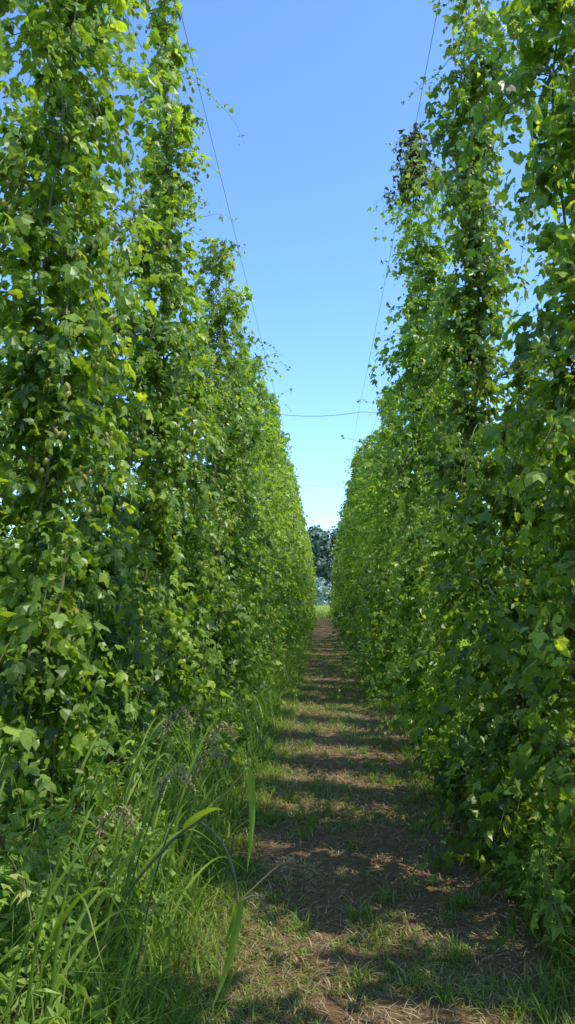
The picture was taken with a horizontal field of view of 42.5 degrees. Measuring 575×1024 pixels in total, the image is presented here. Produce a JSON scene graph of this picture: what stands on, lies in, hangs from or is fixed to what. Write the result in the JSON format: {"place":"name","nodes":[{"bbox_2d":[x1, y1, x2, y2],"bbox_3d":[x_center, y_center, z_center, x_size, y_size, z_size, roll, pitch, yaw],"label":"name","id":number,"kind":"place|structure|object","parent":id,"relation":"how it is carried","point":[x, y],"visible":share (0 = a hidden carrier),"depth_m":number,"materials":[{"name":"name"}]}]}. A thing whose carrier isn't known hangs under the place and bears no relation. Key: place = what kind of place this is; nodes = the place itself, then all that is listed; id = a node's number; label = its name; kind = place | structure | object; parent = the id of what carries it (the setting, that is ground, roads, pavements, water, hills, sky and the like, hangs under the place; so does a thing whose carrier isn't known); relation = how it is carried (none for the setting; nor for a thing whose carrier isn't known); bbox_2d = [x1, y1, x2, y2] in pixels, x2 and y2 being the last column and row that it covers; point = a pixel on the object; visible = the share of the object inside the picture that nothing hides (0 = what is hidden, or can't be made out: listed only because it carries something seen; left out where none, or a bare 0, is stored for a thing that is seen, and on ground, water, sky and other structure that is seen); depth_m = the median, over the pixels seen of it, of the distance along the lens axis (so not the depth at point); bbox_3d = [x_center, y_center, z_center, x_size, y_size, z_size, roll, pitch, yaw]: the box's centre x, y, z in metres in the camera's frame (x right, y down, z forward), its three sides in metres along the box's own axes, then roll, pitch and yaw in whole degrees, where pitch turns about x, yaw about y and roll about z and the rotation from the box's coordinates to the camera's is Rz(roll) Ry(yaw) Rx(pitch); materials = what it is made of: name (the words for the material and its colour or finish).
{"place":"outdoors","nodes":[
{"label":"outdoors","id":0,"kind":"place"},
{"bbox_2d":[0,611,323,1023],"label":"verge grass","id":1,"kind":"structure","parent":0,"point":[223,785],"depth_m":3.55,"materials":[{"name":"green plant"}]},
{"bbox_2d":[2,0,548,526],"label":"trellis cable","id":2,"kind":"object","parent":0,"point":[238,248],"visible":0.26,"depth_m":12.04,"materials":[{"name":"grey metal"}]},
{"bbox_2d":[50,15,573,661],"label":"climbing twine","id":3,"kind":"object","parent":2,"relation":"attached to","point":[220,171],"visible":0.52,"depth_m":8.55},
{"bbox_2d":[0,607,574,1023],"bbox_3d":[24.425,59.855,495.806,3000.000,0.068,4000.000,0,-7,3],"label":"ground","id":4,"kind":"structure","parent":0,"point":[324,630],"depth_m":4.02,"materials":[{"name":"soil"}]},
{"bbox_2d":[0,717,21,977],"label":"hop plant","id":5,"kind":"object","parent":4,"relation":"on","point":[10,730],"visible":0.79,"depth_m":2.32,"materials":[{"name":"green plant"}]},
{"bbox_2d":[0,324,51,716],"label":"hop plant","id":6,"kind":"object","parent":4,"relation":"on","point":[10,538],"visible":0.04,"depth_m":9.77,"materials":[{"name":"green plant"}]},
{"bbox_2d":[7,444,105,655],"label":"hop plant","id":7,"kind":"object","parent":4,"relation":"on","point":[62,610],"visible":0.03,"depth_m":11.52,"materials":[{"name":"green plant"}]},
{"bbox_2d":[0,253,212,835],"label":"hop plant","id":8,"kind":"object","parent":4,"relation":"on","point":[103,595],"visible":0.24,"depth_m":4.82,"materials":[{"name":"green plant"}]},
{"bbox_2d":[0,0,213,964],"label":"hop plant","id":9,"kind":"object","parent":4,"relation":"on","point":[41,394],"visible":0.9,"depth_m":3.82,"materials":[{"name":"green plant"}]},
{"bbox_2d":[75,464,151,665],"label":"hop plant","id":10,"kind":"object","parent":4,"relation":"on","point":[100,528],"depth_m":13.42,"materials":[{"name":"green plant"}]},
{"bbox_2d":[97,466,152,662],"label":"hop plant","id":11,"kind":"object","parent":4,"relation":"on","point":[124,485],"visible":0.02,"depth_m":15.34,"materials":[{"name":"green plant"}]},
{"bbox_2d":[0,644,282,1023],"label":"leafy weed mass","id":12,"kind":"object","parent":4,"relation":"on","point":[22,889],"visible":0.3,"depth_m":2.97,"materials":[{"name":"green plant"}]},
{"bbox_2d":[125,463,161,646],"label":"hop plant","id":13,"kind":"object","parent":4,"relation":"on","point":[139,486],"visible":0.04,"depth_m":17.01,"materials":[{"name":"green plant"}]},
{"bbox_2d":[0,706,318,1023],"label":"tall wild grass","id":14,"kind":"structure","parent":4,"relation":"on","point":[192,822],"depth_m":2.54,"materials":[{"name":"green plant"}]},
{"bbox_2d":[68,0,266,796],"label":"hop plant","id":15,"kind":"object","parent":4,"relation":"on","point":[168,443],"visible":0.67,"depth_m":6.14,"materials":[{"name":"green plant"}]},
{"bbox_2d":[149,534,199,660],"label":"hop plant","id":16,"kind":"object","parent":4,"relation":"on","point":[152,579],"visible":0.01,"depth_m":18.58,"materials":[{"name":"green plant"}]},
{"bbox_2d":[119,281,256,764],"bbox_3d":[-1.113,0.248,7.320,1.610,5.391,1.398,0,-7,3],"label":"hop plant","id":17,"kind":"object","parent":4,"relation":"on","point":[201,566],"visible":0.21,"depth_m":7.26,"materials":[{"name":"green plant"}]},
{"bbox_2d":[174,482,202,652],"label":"hop plant","id":18,"kind":"object","parent":4,"relation":"on","point":[185,483],"visible":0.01,"depth_m":22.43,"materials":[{"name":"green plant"}]},
{"bbox_2d":[166,237,285,746],"bbox_3d":[-0.799,-0.375,8.776,1.629,6.134,1.866,0,-7,3],"label":"hop plant","id":19,"kind":"object","parent":4,"relation":"on","point":[223,473],"visible":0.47,"depth_m":8.82,"materials":[{"name":"green plant"}]},
{"bbox_2d":[180,285,292,718],"bbox_3d":[-0.725,0.204,10.323,1.651,7.100,1.634,3,-7,-22],"label":"hop plant","id":20,"kind":"object","parent":4,"relation":"on","point":[274,597],"visible":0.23,"depth_m":10.25,"materials":[{"name":"green plant"}]},
{"bbox_2d":[195,334,298,703],"bbox_3d":[-0.834,0.295,11.502,1.754,6.262,1.928,-4,-8,28],"label":"hop plant","id":21,"kind":"object","parent":4,"relation":"on","point":[253,488],"visible":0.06,"depth_m":11.50,"materials":[{"name":"green plant"}]},
{"bbox_2d":[209,352,307,698],"bbox_3d":[-0.856,0.349,12.662,1.860,6.385,2.501,2,-7,-16],"label":"hop plant","id":22,"kind":"object","parent":4,"relation":"on","point":[259,616],"visible":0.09,"depth_m":12.37,"materials":[{"name":"green plant"}]},
{"bbox_2d":[222,353,299,667],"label":"hop plant","id":23,"kind":"object","parent":4,"relation":"on","point":[268,476],"visible":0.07,"depth_m":13.71,"materials":[{"name":"green plant"}]},
{"bbox_2d":[251,355,302,669],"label":"hop plant","id":24,"kind":"object","parent":4,"relation":"on","point":[275,420],"visible":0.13,"depth_m":15.12,"materials":[{"name":"green plant"}]},
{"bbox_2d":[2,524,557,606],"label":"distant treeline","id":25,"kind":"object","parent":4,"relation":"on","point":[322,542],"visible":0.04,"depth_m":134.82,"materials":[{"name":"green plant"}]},
{"bbox_2d":[265,410,296,647],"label":"hop plant","id":26,"kind":"object","parent":4,"relation":"on","point":[283,534],"visible":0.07,"depth_m":17.10,"materials":[{"name":"green plant"}]},
{"bbox_2d":[267,392,298,659],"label":"hop plant","id":27,"kind":"object","parent":4,"relation":"on","point":[282,473],"visible":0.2,"depth_m":18.48,"materials":[{"name":"green plant"}]},
{"bbox_2d":[259,387,307,675],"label":"hop plant","id":28,"kind":"object","parent":4,"relation":"on","point":[276,509],"visible":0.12,"depth_m":16.01,"materials":[{"name":"green plant"}]},
{"bbox_2d":[271,408,306,658],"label":"hop plant","id":29,"kind":"object","parent":4,"relation":"on","point":[293,575],"visible":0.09,"depth_m":19.39,"materials":[{"name":"green plant"}]},
{"bbox_2d":[281,452,302,648],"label":"hop plant","id":30,"kind":"object","parent":4,"relation":"on","point":[290,531],"visible":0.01,"depth_m":21.87,"materials":[{"name":"green plant"}]},
{"bbox_2d":[285,467,307,617],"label":"hop plant","id":31,"kind":"object","parent":4,"relation":"on","point":[304,578],"visible":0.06,"depth_m":25.25,"materials":[{"name":"green plant"}]},
{"bbox_2d":[279,440,314,649],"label":"hop plant","id":32,"kind":"object","parent":4,"relation":"on","point":[299,588],"visible":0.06,"depth_m":20.51,"materials":[{"name":"green plant"}]},
{"bbox_2d":[280,447,313,639],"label":"hop plant","id":33,"kind":"object","parent":4,"relation":"on","point":[301,620],"visible":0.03,"depth_m":22.83,"materials":[{"name":"green plant"}]},
{"bbox_2d":[287,469,309,632],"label":"hop plant","id":34,"kind":"object","parent":4,"relation":"on","point":[301,628],"visible":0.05,"depth_m":27.46,"materials":[{"name":"green plant"}]},
{"bbox_2d":[284,457,315,636],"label":"hop plant","id":35,"kind":"object","parent":4,"relation":"on","point":[299,581],"visible":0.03,"depth_m":23.84,"materials":[{"name":"green plant"}]},
{"bbox_2d":[289,477,310,633],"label":"hop plant","id":36,"kind":"object","parent":4,"relation":"on","point":[307,584],"visible":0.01,"depth_m":28.48,"materials":[{"name":"green plant"}]},
{"bbox_2d":[288,463,315,635],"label":"hop plant","id":37,"kind":"object","parent":4,"relation":"on","point":[302,556],"visible":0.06,"depth_m":26.46,"materials":[{"name":"green plant"}]},
{"bbox_2d":[294,492,309,618],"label":"hop plant","id":38,"kind":"object","parent":4,"relation":"on","point":[303,544],"visible":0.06,"depth_m":30.95,"materials":[{"name":"green plant"}]},
{"bbox_2d":[297,495,308,617],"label":"hop plant","id":39,"kind":"object","parent":4,"relation":"on","point":[306,552],"visible":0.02,"depth_m":33.89,"materials":[{"name":"green plant"}]},
{"bbox_2d":[293,476,313,638],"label":"hop plant","id":40,"kind":"object","parent":4,"relation":"on","point":[300,555],"visible":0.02,"depth_m":29.62,"materials":[{"name":"green plant"}]},
{"bbox_2d":[295,484,314,635],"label":"hop plant","id":41,"kind":"object","parent":4,"relation":"on","point":[297,490],"visible":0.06,"depth_m":32.29,"materials":[{"name":"green plant"}]},
{"bbox_2d":[301,522,310,609],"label":"hop plant","id":42,"kind":"object","parent":4,"relation":"on","point":[307,555],"visible":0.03,"depth_m":39.41,"materials":[{"name":"green plant"}]},
{"bbox_2d":[297,510,315,609],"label":"hop plant","id":43,"kind":"object","parent":4,"relation":"on","point":[305,562],"visible":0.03,"depth_m":38.02,"materials":[{"name":"green plant"}]},
{"bbox_2d":[297,497,317,619],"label":"hop plant","id":44,"kind":"object","parent":4,"relation":"on","point":[305,564],"visible":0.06,"depth_m":35.18,"materials":[{"name":"green plant"}]},
{"bbox_2d":[301,511,315,615],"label":"hop plant","id":45,"kind":"object","parent":4,"relation":"on","point":[307,564],"visible":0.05,"depth_m":40.72,"materials":[{"name":"green plant"}]},
{"bbox_2d":[299,502,318,626],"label":"hop plant","id":46,"kind":"object","parent":4,"relation":"on","point":[308,588],"visible":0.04,"depth_m":36.37,"materials":[{"name":"green plant"}]},
{"bbox_2d":[302,517,315,619],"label":"hop plant","id":47,"kind":"object","parent":4,"relation":"on","point":[309,565],"visible":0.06,"depth_m":43.43,"materials":[{"name":"green plant"}]},
{"bbox_2d":[303,530,314,616],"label":"hop plant","id":48,"kind":"object","parent":4,"relation":"on","point":[307,568],"visible":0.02,"depth_m":42.30,"materials":[{"name":"green plant"}]},
{"bbox_2d":[306,532,314,608],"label":"hop plant","id":49,"kind":"object","parent":4,"relation":"on","point":[307,533],"visible":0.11,"depth_m":50.56,"materials":[{"name":"green plant"}]},
{"bbox_2d":[304,519,318,620],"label":"hop plant","id":50,"kind":"object","parent":4,"relation":"on","point":[308,575],"visible":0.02,"depth_m":46.12,"materials":[{"name":"green plant"}]},
{"bbox_2d":[307,529,316,600],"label":"hop plant","id":51,"kind":"object","parent":4,"relation":"on","point":[313,571],"visible":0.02,"depth_m":52.91,"materials":[{"name":"green plant"}]},
{"bbox_2d":[312,577,332,604],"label":"willow shrub row","id":52,"kind":"object","parent":4,"relation":"on","point":[322,588],"visible":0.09,"depth_m":115.64,"materials":[{"name":"green plant"}]},
{"bbox_2d":[326,523,340,616],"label":"hop plant","id":53,"kind":"object","parent":4,"relation":"on","point":[336,541],"visible":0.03,"depth_m":49.24,"materials":[{"name":"green plant"}]},
{"bbox_2d":[327,535,339,624],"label":"hop plant","id":54,"kind":"object","parent":4,"relation":"on","point":[331,592],"visible":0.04,"depth_m":46.18,"materials":[{"name":"green plant"}]},
{"bbox_2d":[331,518,342,628],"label":"hop plant","id":55,"kind":"object","parent":4,"relation":"on","point":[337,594],"visible":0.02,"depth_m":39.27,"materials":[{"name":"green plant"}]},
{"bbox_2d":[331,506,343,622],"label":"hop plant","id":56,"kind":"object","parent":4,"relation":"on","point":[335,599],"visible":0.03,"depth_m":38.31,"materials":[{"name":"green plant"}]},
{"bbox_2d":[332,524,343,612],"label":"hop plant","id":57,"kind":"object","parent":4,"relation":"on","point":[338,563],"visible":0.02,"depth_m":36.68,"materials":[{"name":"green plant"}]},
{"bbox_2d":[329,487,348,627],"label":"hop plant","id":58,"kind":"object","parent":4,"relation":"on","point":[346,491],"visible":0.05,"depth_m":31.27,"materials":[{"name":"green plant"}]},
{"bbox_2d":[333,500,348,640],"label":"hop plant","id":59,"kind":"object","parent":4,"relation":"on","point":[339,586],"visible":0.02,"depth_m":28.75,"materials":[{"name":"green plant"}]},
{"bbox_2d":[335,499,348,638],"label":"hop plant","id":60,"kind":"object","parent":4,"relation":"on","point":[341,571],"visible":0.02,"depth_m":30.05,"materials":[{"name":"green plant"}]},
{"bbox_2d":[328,459,357,613],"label":"hop plant","id":61,"kind":"object","parent":4,"relation":"on","point":[343,607],"visible":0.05,"depth_m":26.90,"materials":[{"name":"green plant"}]},
{"bbox_2d":[333,478,352,615],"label":"hop plant","id":62,"kind":"object","parent":4,"relation":"on","point":[339,562],"visible":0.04,"depth_m":27.95,"materials":[{"name":"green plant"}]},
{"bbox_2d":[334,496,355,648],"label":"hop plant","id":63,"kind":"object","parent":4,"relation":"on","point":[338,588],"visible":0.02,"depth_m":24.33,"materials":[{"name":"green plant"}]},
{"bbox_2d":[332,456,358,646],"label":"hop plant","id":64,"kind":"object","parent":4,"relation":"on","point":[349,493],"visible":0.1,"depth_m":25.54,"materials":[{"name":"green plant"}]},
{"bbox_2d":[320,435,371,660],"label":"hop plant","id":65,"kind":"object","parent":4,"relation":"on","point":[356,532],"visible":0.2,"depth_m":18.57,"materials":[{"name":"green plant"}]},
{"bbox_2d":[335,452,360,650],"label":"hop plant","id":66,"kind":"object","parent":4,"relation":"on","point":[356,562],"visible":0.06,"depth_m":23.06,"materials":[{"name":"green plant"}]},
{"bbox_2d":[336,460,374,658],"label":"hop plant","id":67,"kind":"object","parent":4,"relation":"on","point":[355,579],"visible":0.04,"depth_m":19.58,"materials":[{"name":"green plant"}]},
{"bbox_2d":[343,444,369,635],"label":"hop plant","id":68,"kind":"object","parent":4,"relation":"on","point":[356,470],"visible":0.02,"depth_m":22.30,"materials":[{"name":"green plant"}]},
{"bbox_2d":[338,457,378,665],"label":"hop plant","id":69,"kind":"object","parent":4,"relation":"on","point":[355,583],"visible":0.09,"depth_m":17.37,"materials":[{"name":"green plant"}]},
{"bbox_2d":[340,446,376,656],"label":"hop plant","id":70,"kind":"object","parent":4,"relation":"on","point":[361,450],"visible":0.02,"depth_m":20.94,"materials":[{"name":"green plant"}]},
{"bbox_2d":[332,429,404,676],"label":"hop plant","id":71,"kind":"object","parent":4,"relation":"on","point":[375,432],"visible":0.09,"depth_m":16.43,"materials":[{"name":"green plant"}]},
{"bbox_2d":[325,386,413,706],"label":"hop plant","id":72,"kind":"object","parent":4,"relation":"on","point":[390,429],"visible":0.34,"depth_m":11.54,"materials":[{"name":"green plant"}]},
{"bbox_2d":[331,439,407,683],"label":"hop plant","id":73,"kind":"object","parent":4,"relation":"on","point":[361,586],"visible":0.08,"depth_m":13.91,"materials":[{"name":"green plant"}]},
{"bbox_2d":[337,395,409,678],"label":"hop plant","id":74,"kind":"object","parent":4,"relation":"on","point":[383,424],"visible":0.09,"depth_m":15.27,"materials":[{"name":"green plant"}]},
{"bbox_2d":[339,384,409,693],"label":"hop plant","id":75,"kind":"object","parent":4,"relation":"on","point":[375,523],"visible":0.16,"depth_m":12.84,"materials":[{"name":"green plant"}]},
{"bbox_2d":[356,325,446,730],"bbox_3d":[1.619,0.214,9.557,1.498,5.648,1.262,0,-7,3],"label":"hop plant","id":76,"kind":"object","parent":4,"relation":"on","point":[399,516],"visible":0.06,"depth_m":9.46,"materials":[{"name":"green plant"}]},
{"bbox_2d":[367,122,480,751],"bbox_3d":[1.546,-0.941,8.380,1.315,7.400,1.487,0,-7,3],"label":"hop plant","id":77,"kind":"object","parent":4,"relation":"on","point":[428,271],"visible":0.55,"depth_m":8.39,"materials":[{"name":"green plant"}]},
{"bbox_2d":[376,283,509,786],"bbox_3d":[1.600,0.521,6.862,1.566,5.592,1.491,0,-7,3],"label":"hop plant","id":78,"kind":"object","parent":4,"relation":"on","point":[440,415],"visible":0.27,"depth_m":6.91,"materials":[{"name":"green plant"}]},
{"bbox_2d":[373,661,574,1003],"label":"verge grass","id":79,"kind":"structure","parent":4,"relation":"on","point":[565,941],"depth_m":3.73,"materials":[{"name":"green plant"}]},
{"bbox_2d":[386,670,574,974],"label":"leafy weed mass","id":80,"kind":"object","parent":4,"relation":"on","point":[552,926],"visible":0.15,"depth_m":3.73,"materials":[{"name":"green plant"}]},
{"bbox_2d":[399,0,568,827],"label":"hop plant","id":81,"kind":"object","parent":4,"relation":"on","point":[476,356],"visible":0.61,"depth_m":5.96,"materials":[{"name":"green plant"}]},
{"bbox_2d":[404,345,574,906],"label":"hop plant","id":82,"kind":"object","parent":4,"relation":"on","point":[512,601],"visible":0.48,"depth_m":4.65,"materials":[{"name":"green plant"}]},
{"bbox_2d":[422,0,574,947],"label":"hop plant","id":83,"kind":"object","parent":4,"relation":"on","point":[553,169],"visible":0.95,"depth_m":3.92,"materials":[{"name":"green plant"}]},
{"bbox_2d":[491,452,567,679],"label":"hop plant","id":84,"kind":"object","parent":4,"relation":"on","point":[502,544],"depth_m":14.74,"materials":[{"name":"green plant"}]},
{"bbox_2d":[526,103,574,212],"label":"hop plant","id":85,"kind":"object","parent":4,"relation":"on","point":[535,113],"visible":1,"depth_m":2.33,"materials":[{"name":"green plant"}]},
{"bbox_2d":[529,430,571,679],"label":"hop plant","id":86,"kind":"object","parent":4,"relation":"on","point":[555,552],"visible":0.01,"depth_m":13.09,"materials":[{"name":"green plant"}]},
{"bbox_2d":[0,0,574,570],"label":"sky","id":87,"kind":"structure","parent":0,"point":[316,90],"materials":[{"name":"blue"}]},
{"bbox_2d":[313,604,331,618],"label":"field grass","id":88,"kind":"structure","parent":0,"point":[321,610],"depth_m":64.39,"materials":[{"name":"green plant"}]},
{"bbox_2d":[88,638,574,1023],"bbox_3d":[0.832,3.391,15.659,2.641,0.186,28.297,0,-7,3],"label":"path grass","id":89,"kind":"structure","parent":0,"point":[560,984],"depth_m":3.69,"materials":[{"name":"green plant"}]}
]}

